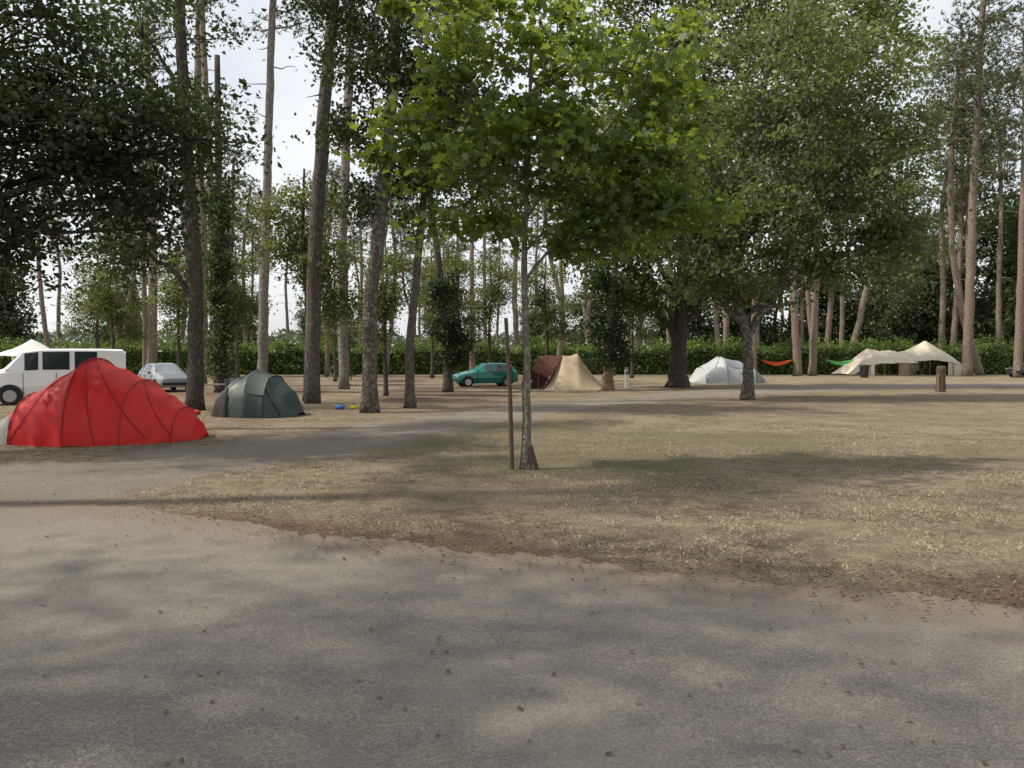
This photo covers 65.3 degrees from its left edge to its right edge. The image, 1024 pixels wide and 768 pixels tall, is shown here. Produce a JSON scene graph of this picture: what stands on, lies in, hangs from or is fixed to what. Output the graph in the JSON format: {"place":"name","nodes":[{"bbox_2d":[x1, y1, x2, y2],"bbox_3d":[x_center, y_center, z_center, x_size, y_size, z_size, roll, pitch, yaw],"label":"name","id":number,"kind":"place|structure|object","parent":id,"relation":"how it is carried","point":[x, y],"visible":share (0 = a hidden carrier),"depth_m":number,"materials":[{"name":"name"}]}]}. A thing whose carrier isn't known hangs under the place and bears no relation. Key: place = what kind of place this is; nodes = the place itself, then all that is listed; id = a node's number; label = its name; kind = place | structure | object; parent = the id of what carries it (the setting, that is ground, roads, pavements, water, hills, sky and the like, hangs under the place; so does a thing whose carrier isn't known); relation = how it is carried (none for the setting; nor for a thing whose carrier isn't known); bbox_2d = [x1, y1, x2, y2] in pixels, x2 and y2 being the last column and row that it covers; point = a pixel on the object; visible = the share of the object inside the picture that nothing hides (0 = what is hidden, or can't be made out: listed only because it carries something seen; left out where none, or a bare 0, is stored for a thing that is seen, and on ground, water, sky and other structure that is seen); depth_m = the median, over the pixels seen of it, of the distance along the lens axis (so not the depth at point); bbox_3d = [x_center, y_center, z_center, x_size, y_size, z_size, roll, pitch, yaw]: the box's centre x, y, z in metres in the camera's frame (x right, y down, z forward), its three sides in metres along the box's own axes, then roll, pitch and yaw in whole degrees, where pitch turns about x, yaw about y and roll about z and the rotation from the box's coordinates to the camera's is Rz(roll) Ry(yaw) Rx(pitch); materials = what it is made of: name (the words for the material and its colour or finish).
{"place":"outdoors","nodes":[
{"label":"outdoors","id":0,"kind":"place"},
{"bbox_2d":[0,501,1023,767],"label":"road","id":1,"kind":"structure","parent":0,"point":[90,641],"depth_m":4.28,"materials":[{"name":"grey asphalt"}]},
{"bbox_2d":[0,375,1023,608],"bbox_3d":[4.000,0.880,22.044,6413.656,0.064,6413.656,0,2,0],"label":"ground","id":2,"kind":"structure","parent":0,"point":[840,402],"depth_m":11.27,"materials":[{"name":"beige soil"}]},
{"bbox_2d":[0,339,49,360],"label":"party tent","id":3,"kind":"object","parent":2,"relation":"on","point":[31,344],"visible":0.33,"depth_m":44.26,"materials":[{"name":"white fabric"}]},
{"bbox_2d":[0,256,57,350],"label":"deciduous tree","id":4,"kind":"object","parent":2,"relation":"on","point":[14,327],"visible":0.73,"depth_m":83.08,"materials":[{"name":"green plant"}]},
{"bbox_2d":[1,157,77,348],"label":"pine tree","id":5,"kind":"object","parent":2,"relation":"on","point":[44,318],"visible":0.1,"depth_m":65.00,"materials":[{"name":"brown plant"}]},
{"bbox_2d":[22,187,88,346],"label":"pine tree","id":6,"kind":"object","parent":2,"relation":"on","point":[58,315],"visible":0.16,"depth_m":91.11,"materials":[{"name":"green plant"}]},
{"bbox_2d":[0,349,126,405],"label":"white van","id":7,"kind":"object","parent":2,"relation":"on","point":[23,374],"visible":0.56,"depth_m":27.00,"materials":[{"name":"paint"}]},
{"bbox_2d":[49,253,138,348],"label":"deciduous tree","id":8,"kind":"object","parent":2,"relation":"on","point":[79,321],"visible":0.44,"depth_m":59.11,"materials":[{"name":"green plant"}]},
{"bbox_2d":[0,358,213,450],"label":"tunnel tent","id":9,"kind":"object","parent":2,"relation":"on","point":[94,402],"visible":1,"depth_m":14.88,"materials":[{"name":"red fabric"}]},
{"bbox_2d":[0,417,9,444],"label":"door","id":10,"kind":"structure","parent":9,"relation":"in","point":[4,424],"depth_m":14.88,"materials":[{"name":"grey fabric"}]},
{"bbox_2d":[67,263,154,350],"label":"deciduous tree","id":11,"kind":"object","parent":2,"relation":"on","point":[117,314],"visible":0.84,"depth_m":51.71,"materials":[{"name":"green plant"}]},
{"bbox_2d":[84,284,147,351],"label":"deciduous tree","id":12,"kind":"object","parent":2,"relation":"on","point":[105,334],"visible":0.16,"depth_m":88.48,"materials":[{"name":"green plant"}]},
{"bbox_2d":[3,0,264,410],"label":"oak tree","id":13,"kind":"object","parent":2,"relation":"on","point":[193,290],"visible":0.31,"depth_m":24.18,"materials":[{"name":"green plant"}]},
{"bbox_2d":[97,130,178,366],"bbox_3d":[-30.019,-10.849,64.158,8.462,20.680,7.549,0,2,13],"label":"pine tree","id":14,"kind":"object","parent":2,"relation":"on","point":[145,326],"visible":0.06,"depth_m":64.40,"materials":[{"name":"brown plant"}]},
{"bbox_2d":[72,0,212,363],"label":"pine tree","id":15,"kind":"object","parent":2,"relation":"on","point":[152,344],"visible":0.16,"depth_m":61.53,"materials":[{"name":"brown plant"}]},
{"bbox_2d":[0,0,320,301],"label":"oak tree","id":16,"kind":"object","parent":2,"relation":"on","point":[89,158],"visible":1,"depth_m":13.77,"materials":[{"name":"green plant"}]},
{"bbox_2d":[138,363,186,389],"bbox_3d":[-16.309,-0.322,37.522,1.879,1.325,3.580,-2,3,-40],"label":"parked car","id":17,"kind":"object","parent":2,"relation":"on","point":[172,376],"visible":0.66,"depth_m":36.67,"materials":[{"name":"silver metal"}]},
{"bbox_2d":[137,241,209,368],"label":"deciduous tree","id":18,"kind":"object","parent":2,"relation":"on","point":[176,294],"visible":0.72,"depth_m":46.95,"materials":[{"name":"green plant"}]},
{"bbox_2d":[159,170,187,345],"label":"pine tree","id":19,"kind":"object","parent":2,"relation":"on","point":[182,221],"visible":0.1,"depth_m":95.22,"materials":[{"name":"green plant"}]},
{"bbox_2d":[144,0,234,385],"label":"pine tree","id":20,"kind":"object","parent":2,"relation":"on","point":[197,67],"visible":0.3,"depth_m":44.43,"materials":[{"name":"brown plant"}]},
{"bbox_2d":[156,54,263,392],"bbox_3d":[-13.820,-7.069,36.109,4.932,15.092,3.972,0,2,0],"label":"ivy clad tree","id":21,"kind":"object","parent":2,"relation":"on","point":[219,308],"visible":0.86,"depth_m":35.63,"materials":[{"name":"green plant"}]},
{"bbox_2d":[199,0,231,386],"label":"pine tree","id":22,"kind":"object","parent":2,"relation":"on","point":[204,69],"visible":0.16,"depth_m":42.34,"materials":[{"name":"brown plant"}]},
{"bbox_2d":[205,146,261,357],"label":"pine tree","id":23,"kind":"object","parent":2,"relation":"on","point":[233,187],"visible":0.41,"depth_m":64.52,"materials":[{"name":"green plant"}]},
{"bbox_2d":[208,292,274,352],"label":"deciduous tree","id":24,"kind":"object","parent":2,"relation":"on","point":[254,335],"visible":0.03,"depth_m":103.94,"materials":[{"name":"green plant"}]},
{"bbox_2d":[226,249,277,376],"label":"deciduous tree","id":25,"kind":"object","parent":2,"relation":"on","point":[250,303],"visible":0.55,"depth_m":63.94,"materials":[{"name":"green plant"}]},
{"bbox_2d":[227,168,276,352],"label":"pine tree","id":26,"kind":"object","parent":2,"relation":"on","point":[249,188],"visible":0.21,"depth_m":95.14,"materials":[{"name":"green plant"}]},
{"bbox_2d":[237,218,270,352],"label":"pine tree","id":27,"kind":"object","parent":2,"relation":"on","point":[255,246],"visible":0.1,"depth_m":96.81,"materials":[{"name":"green plant"}]},
{"bbox_2d":[210,369,307,419],"bbox_3d":[-7.067,0.239,22.222,2.497,1.317,3.557,0,2,4],"label":"dome tent","id":28,"kind":"object","parent":2,"relation":"on","point":[257,393],"visible":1,"depth_m":21.40,"materials":[{"name":"green fabric"}]},
{"bbox_2d":[212,392,226,417],"bbox_3d":[-7.861,0.552,21.521,0.716,0.695,0.213,1,2,36],"label":"door","id":29,"kind":"structure","parent":28,"relation":"in","point":[218,406],"depth_m":21.45,"materials":[{"name":"fabric"}]},
{"bbox_2d":[243,373,267,394],"bbox_3d":[-6.846,0.001,21.544,0.500,0.586,0.754,0,2,4],"label":"door","id":30,"kind":"structure","parent":28,"relation":"in","point":[255,384],"depth_m":21.41,"materials":[{"name":"fabric"}]},
{"bbox_2d":[227,186,291,346],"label":"pine tree","id":31,"kind":"object","parent":2,"relation":"on","point":[253,236],"visible":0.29,"depth_m":88.54,"materials":[{"name":"green plant"}]},
{"bbox_2d":[224,0,325,372],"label":"pine tree","id":32,"kind":"object","parent":2,"relation":"on","point":[262,347],"visible":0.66,"depth_m":44.58,"materials":[{"name":"brown plant"}]},
{"bbox_2d":[256,209,308,350],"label":"pine tree","id":33,"kind":"object","parent":2,"relation":"on","point":[286,308],"visible":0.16,"depth_m":80.57,"materials":[{"name":"green plant"}]},
{"bbox_2d":[213,169,382,400],"bbox_3d":[-7.684,-3.579,29.202,5.966,8.591,4.204,0,2,0],"label":"deciduous tree","id":34,"kind":"object","parent":2,"relation":"on","point":[299,262],"visible":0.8,"depth_m":28.99,"materials":[{"name":"green plant"}]},
{"bbox_2d":[291,308,332,350],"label":"deciduous tree","id":35,"kind":"object","parent":2,"relation":"on","point":[300,317],"visible":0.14,"depth_m":109.35,"materials":[{"name":"green plant"}]},
{"bbox_2d":[281,158,356,375],"bbox_3d":[-15.357,-9.199,63.920,6.490,17.408,5.962,0,2,-5],"label":"pine tree","id":36,"kind":"object","parent":2,"relation":"on","point":[335,173],"visible":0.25,"depth_m":64.36,"materials":[{"name":"green plant"}]},
{"bbox_2d":[294,0,375,403],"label":"pine tree","id":37,"kind":"object","parent":2,"relation":"on","point":[313,327],"visible":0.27,"depth_m":27.69,"materials":[{"name":"brown plant"}]},
{"bbox_2d":[320,277,358,381],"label":"deciduous tree","id":38,"kind":"object","parent":2,"relation":"on","point":[333,340],"visible":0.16,"depth_m":51.95,"materials":[{"name":"green plant"}]},
{"bbox_2d":[324,249,359,384],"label":"ivy clad tree","id":39,"kind":"object","parent":2,"relation":"on","point":[350,349],"visible":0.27,"depth_m":44.93,"materials":[{"name":"green plant"}]},
{"bbox_2d":[324,177,388,351],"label":"pine tree","id":40,"kind":"object","parent":2,"relation":"on","point":[360,233],"visible":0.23,"depth_m":78.77,"materials":[{"name":"green plant"}]},
{"bbox_2d":[335,1,380,388],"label":"pine tree","id":41,"kind":"object","parent":2,"relation":"on","point":[343,356],"visible":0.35,"depth_m":39.68,"materials":[{"name":"brown plant"}]},
{"bbox_2d":[354,160,427,375],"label":"pine tree","id":42,"kind":"object","parent":2,"relation":"on","point":[394,234],"visible":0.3,"depth_m":65.67,"materials":[{"name":"green plant"}]},
{"bbox_2d":[348,238,436,395],"bbox_3d":[-5.066,-2.659,33.008,4.475,6.443,3.153,1,2,35],"label":"deciduous tree","id":43,"kind":"object","parent":2,"relation":"on","point":[391,295],"visible":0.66,"depth_m":32.68,"materials":[{"name":"green plant"}]},
{"bbox_2d":[261,0,539,412],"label":"oak tree","id":44,"kind":"object","parent":2,"relation":"on","point":[379,57],"visible":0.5,"depth_m":23.24,"materials":[{"name":"green plant"}]},
{"bbox_2d":[384,221,429,348],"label":"pine tree","id":45,"kind":"object","parent":2,"relation":"on","point":[399,229],"visible":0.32,"depth_m":82.59,"materials":[{"name":"green plant"}]},
{"bbox_2d":[372,152,488,391],"bbox_3d":[-3.799,-6.587,36.580,5.085,14.089,4.241,-1,2,-36],"label":"ivy clad tree","id":46,"kind":"object","parent":2,"relation":"on","point":[452,339],"visible":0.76,"depth_m":36.41,"materials":[{"name":"green plant"}]},
{"bbox_2d":[402,253,469,377],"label":"deciduous tree","id":47,"kind":"object","parent":2,"relation":"on","point":[432,341],"visible":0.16,"depth_m":59.64,"materials":[{"name":"green plant"}]},
{"bbox_2d":[416,243,492,348],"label":"deciduous tree","id":48,"kind":"object","parent":2,"relation":"on","point":[447,259],"visible":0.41,"depth_m":39.38,"materials":[{"name":"green plant"}]},
{"bbox_2d":[374,59,544,408],"bbox_3d":[-1.746,-4.679,24.904,5.578,11.093,4.771,0,2,0],"label":"oak tree","id":49,"kind":"object","parent":2,"relation":"on","point":[409,392],"visible":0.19,"depth_m":25.20,"materials":[{"name":"green plant"}]},
{"bbox_2d":[441,138,516,368],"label":"pine tree","id":50,"kind":"object","parent":2,"relation":"on","point":[472,364],"visible":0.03,"depth_m":65.15,"materials":[{"name":"brown plant"}]},
{"bbox_2d":[444,171,517,349],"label":"pine tree","id":51,"kind":"object","parent":2,"relation":"on","point":[478,252],"visible":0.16,"depth_m":75.88,"materials":[{"name":"brown plant"}]},
{"bbox_2d":[452,363,517,386],"bbox_3d":[-1.487,-0.503,43.313,3.465,1.282,1.818,-1,2,-16],"label":"parked car","id":52,"kind":"object","parent":2,"relation":"on","point":[496,373],"visible":0.84,"depth_m":42.70,"materials":[{"name":"teal paint"}]},
{"bbox_2d":[459,249,519,362],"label":"deciduous tree","id":53,"kind":"object","parent":2,"relation":"on","point":[493,290],"visible":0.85,"depth_m":54.36,"materials":[{"name":"green plant"}]},
{"bbox_2d":[479,231,518,346],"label":"pine tree","id":54,"kind":"object","parent":2,"relation":"on","point":[507,264],"visible":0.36,"depth_m":90.42,"materials":[{"name":"green plant"}]},
{"bbox_2d":[28,327,984,352],"bbox_3d":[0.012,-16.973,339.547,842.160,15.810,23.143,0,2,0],"label":"distant wood","id":55,"kind":"object","parent":2,"relation":"on","point":[52,335],"visible":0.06,"depth_m":334.04,"materials":[{"name":"green plant"}]},
{"bbox_2d":[504,318,513,469],"bbox_3d":[-0.039,0.197,11.565,0.092,2.301,0.068,-1,2,0],"label":"wooden stake","id":56,"kind":"object","parent":2,"relation":"on","point":[510,421],"visible":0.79,"depth_m":11.54,"materials":[{"name":"brown wood"}]},
{"bbox_2d":[0,415,1023,767],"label":"fallen leaves","id":57,"kind":"object","parent":2,"relation":"on","point":[842,593],"visible":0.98,"depth_m":6.38,"materials":[{"name":"brown plant"}]},
{"bbox_2d":[0,331,1023,374],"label":"hedge","id":58,"kind":"object","parent":2,"relation":"on","point":[652,361],"visible":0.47,"depth_m":71.15,"materials":[{"name":"green plant"}]},
{"bbox_2d":[499,108,537,349],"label":"pine tree","id":59,"kind":"object","parent":2,"relation":"on","point":[516,320],"visible":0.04,"depth_m":78.58,"materials":[{"name":"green plant"}]},
{"bbox_2d":[501,199,555,314],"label":"pine tree","id":60,"kind":"object","parent":2,"relation":"on","point":[537,255],"visible":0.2,"depth_m":113.71,"materials":[{"name":"green plant"}]},
{"bbox_2d":[511,304,570,352],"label":"deciduous tree","id":61,"kind":"object","parent":2,"relation":"on","point":[534,324],"visible":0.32,"depth_m":107.14,"materials":[{"name":"green plant"}]},
{"bbox_2d":[505,257,585,381],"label":"deciduous tree","id":62,"kind":"object","parent":2,"relation":"on","point":[542,299],"visible":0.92,"depth_m":51.56,"materials":[{"name":"green plant"}]},
{"bbox_2d":[332,0,761,469],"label":"young tree","id":63,"kind":"object","parent":2,"relation":"on","point":[570,128],"visible":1,"depth_m":11.21,"materials":[{"name":"green plant"}]},
{"bbox_2d":[514,135,591,365],"bbox_3d":[2.796,-10.470,64.965,5.709,19.881,7.522,-1,2,-27],"label":"pine tree","id":64,"kind":"object","parent":2,"relation":"on","point":[559,350],"visible":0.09,"depth_m":64.01,"materials":[{"name":"brown plant"}]},
{"bbox_2d":[513,352,616,389],"bbox_3d":[2.649,-0.672,40.301,5.210,1.849,2.700,0,2,0],"label":"ridge tent","id":65,"kind":"object","parent":2,"relation":"on","point":[569,372],"visible":0.94,"depth_m":39.79,"materials":[{"name":"beige fabric"}]},
{"bbox_2d":[554,291,630,351],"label":"deciduous tree","id":66,"kind":"object","parent":2,"relation":"on","point":[578,337],"visible":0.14,"depth_m":108.55,"materials":[{"name":"green plant"}]},
{"bbox_2d":[574,255,644,389],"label":"ivy clad tree","id":67,"kind":"object","parent":2,"relation":"on","point":[611,352],"visible":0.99,"depth_m":38.48,"materials":[{"name":"green plant"}]},
{"bbox_2d":[616,268,664,377],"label":"deciduous tree","id":68,"kind":"object","parent":2,"relation":"on","point":[638,330],"visible":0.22,"depth_m":59.98,"materials":[{"name":"green plant"}]},
{"bbox_2d":[634,262,729,352],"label":"deciduous tree","id":69,"kind":"object","parent":2,"relation":"on","point":[697,328],"visible":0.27,"depth_m":98.55,"materials":[{"name":"green plant"}]},
{"bbox_2d":[692,146,737,351],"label":"pine tree","id":70,"kind":"object","parent":2,"relation":"on","point":[716,326],"visible":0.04,"depth_m":83.83,"materials":[{"name":"brown plant"}]},
{"bbox_2d":[689,356,769,383],"bbox_3d":[13.397,-0.891,49.515,5.023,1.667,4.299,0,2,-5],"label":"dome tent","id":71,"kind":"object","parent":2,"relation":"on","point":[718,369],"visible":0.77,"depth_m":48.28,"materials":[{"name":"white fabric"}]},
{"bbox_2d":[708,367,725,383],"bbox_3d":[12.344,-0.532,48.160,1.073,1.002,0.326,0,2,11],"label":"door","id":72,"kind":"structure","parent":71,"relation":"in","point":[718,374],"depth_m":48.09,"materials":[{"name":"grey fabric"}]},
{"bbox_2d":[517,0,951,387],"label":"oak tree","id":73,"kind":"object","parent":2,"relation":"on","point":[646,294],"visible":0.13,"depth_m":40.73,"materials":[{"name":"green plant"}]},
{"bbox_2d":[694,263,787,351],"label":"deciduous tree","id":74,"kind":"object","parent":2,"relation":"on","point":[766,331],"visible":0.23,"depth_m":100.86,"materials":[{"name":"green plant"}]},
{"bbox_2d":[727,146,802,370],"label":"pine tree","id":75,"kind":"object","parent":2,"relation":"on","point":[754,346],"visible":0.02,"depth_m":65.73,"materials":[{"name":"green plant"}]},
{"bbox_2d":[571,0,987,399],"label":"oak tree","id":76,"kind":"object","parent":2,"relation":"on","point":[765,211],"visible":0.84,"depth_m":29.32,"materials":[{"name":"green plant"}]},
{"bbox_2d":[770,210,828,352],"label":"pine tree","id":77,"kind":"object","parent":2,"relation":"on","point":[802,323],"visible":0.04,"depth_m":93.80,"materials":[{"name":"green plant"}]},
{"bbox_2d":[764,119,851,375],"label":"pine tree","id":78,"kind":"object","parent":2,"relation":"on","point":[797,362],"visible":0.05,"depth_m":65.66,"materials":[{"name":"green plant"}]},
{"bbox_2d":[777,147,854,337],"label":"pine tree","id":79,"kind":"object","parent":2,"relation":"on","point":[808,299],"visible":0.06,"depth_m":81.61,"materials":[{"name":"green plant"}]},
{"bbox_2d":[781,123,863,375],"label":"pine tree","id":80,"kind":"object","parent":2,"relation":"on","point":[812,368],"visible":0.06,"depth_m":66.64,"materials":[{"name":"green plant"}]},
{"bbox_2d":[766,248,885,352],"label":"deciduous tree","id":81,"kind":"object","parent":2,"relation":"on","point":[851,310],"visible":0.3,"depth_m":96.15,"materials":[{"name":"green plant"}]},
{"bbox_2d":[800,165,882,352],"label":"pine tree","id":82,"kind":"object","parent":2,"relation":"on","point":[842,317],"visible":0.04,"depth_m":80.70,"materials":[{"name":"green plant"}]},
{"bbox_2d":[805,49,881,350],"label":"pine tree","id":83,"kind":"object","parent":2,"relation":"on","point":[828,330],"visible":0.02,"depth_m":83.58,"materials":[{"name":"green plant"}]},
{"bbox_2d":[830,348,929,375],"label":"canvas awning","id":84,"kind":"object","parent":2,"relation":"on","point":[872,358],"visible":0.93,"depth_m":68.04,"materials":[{"name":"beige fabric"}]},
{"bbox_2d":[843,128,945,350],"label":"pine tree","id":85,"kind":"object","parent":2,"relation":"on","point":[859,322],"visible":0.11,"depth_m":73.58,"materials":[{"name":"green plant"}]},
{"bbox_2d":[836,207,956,346],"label":"deciduous tree","id":86,"kind":"object","parent":2,"relation":"on","point":[881,296],"visible":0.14,"depth_m":100.88,"materials":[{"name":"green plant"}]},
{"bbox_2d":[862,242,992,350],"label":"deciduous tree","id":87,"kind":"object","parent":2,"relation":"on","point":[901,324],"visible":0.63,"depth_m":90.43,"materials":[{"name":"green plant"}]},
{"bbox_2d":[935,366,945,391],"bbox_3d":[19.690,-0.181,36.712,0.469,1.300,0.440,0,2,-11],"label":"wooden post","id":88,"kind":"object","parent":2,"relation":"on","point":[940,379],"visible":0.81,"depth_m":36.54,"materials":[{"name":"brown wood"}]},
{"bbox_2d":[892,341,989,375],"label":"canvas tent","id":89,"kind":"object","parent":2,"relation":"on","point":[924,351],"visible":0.62,"depth_m":68.83,"materials":[{"name":"beige fabric"}]},
{"bbox_2d":[886,83,997,349],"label":"pine tree","id":90,"kind":"object","parent":2,"relation":"on","point":[941,326],"visible":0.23,"depth_m":79.96,"materials":[{"name":"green plant"}]},
{"bbox_2d":[881,0,1023,376],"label":"pine tree","id":91,"kind":"object","parent":2,"relation":"on","point":[969,309],"visible":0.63,"depth_m":64.22,"materials":[{"name":"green plant"}]},
{"bbox_2d":[896,26,1021,375],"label":"pine tree","id":92,"kind":"object","parent":2,"relation":"on","point":[978,367],"visible":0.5,"depth_m":67.25,"materials":[{"name":"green plant"}]},
{"bbox_2d":[923,172,996,344],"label":"pine tree","id":93,"kind":"object","parent":2,"relation":"on","point":[980,212],"visible":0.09,"depth_m":93.31,"materials":[{"name":"green plant"}]},
{"bbox_2d":[917,31,1019,347],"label":"pine tree","id":94,"kind":"object","parent":2,"relation":"on","point":[954,327],"visible":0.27,"depth_m":79.07,"materials":[{"name":"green plant"}]},
{"bbox_2d":[928,125,1009,294],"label":"pine tree","id":95,"kind":"object","parent":2,"relation":"on","point":[994,164],"visible":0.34,"depth_m":78.62,"materials":[{"name":"green plant"}]},
{"bbox_2d":[930,187,1023,351],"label":"deciduous tree","id":96,"kind":"object","parent":2,"relation":"on","point":[984,307],"visible":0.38,"depth_m":87.17,"materials":[{"name":"green plant"}]},
{"bbox_2d":[946,104,1021,351],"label":"pine tree","id":97,"kind":"object","parent":2,"relation":"on","point":[998,315],"visible":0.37,"depth_m":77.62,"materials":[{"name":"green plant"}]},
{"bbox_2d":[948,4,1023,377],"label":"pine tree","id":98,"kind":"object","parent":2,"relation":"on","point":[1010,76],"visible":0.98,"depth_m":60.61,"materials":[{"name":"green plant"}]},
{"bbox_2d":[978,191,1023,352],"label":"deciduous tree","id":99,"kind":"object","parent":2,"relation":"on","point":[1012,238],"visible":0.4,"depth_m":79.68,"materials":[{"name":"green plant"}]},
{"bbox_2d":[0,0,1023,352],"label":"sky","id":100,"kind":"structure","parent":0,"point":[291,91],"materials":[{"name":"white"}]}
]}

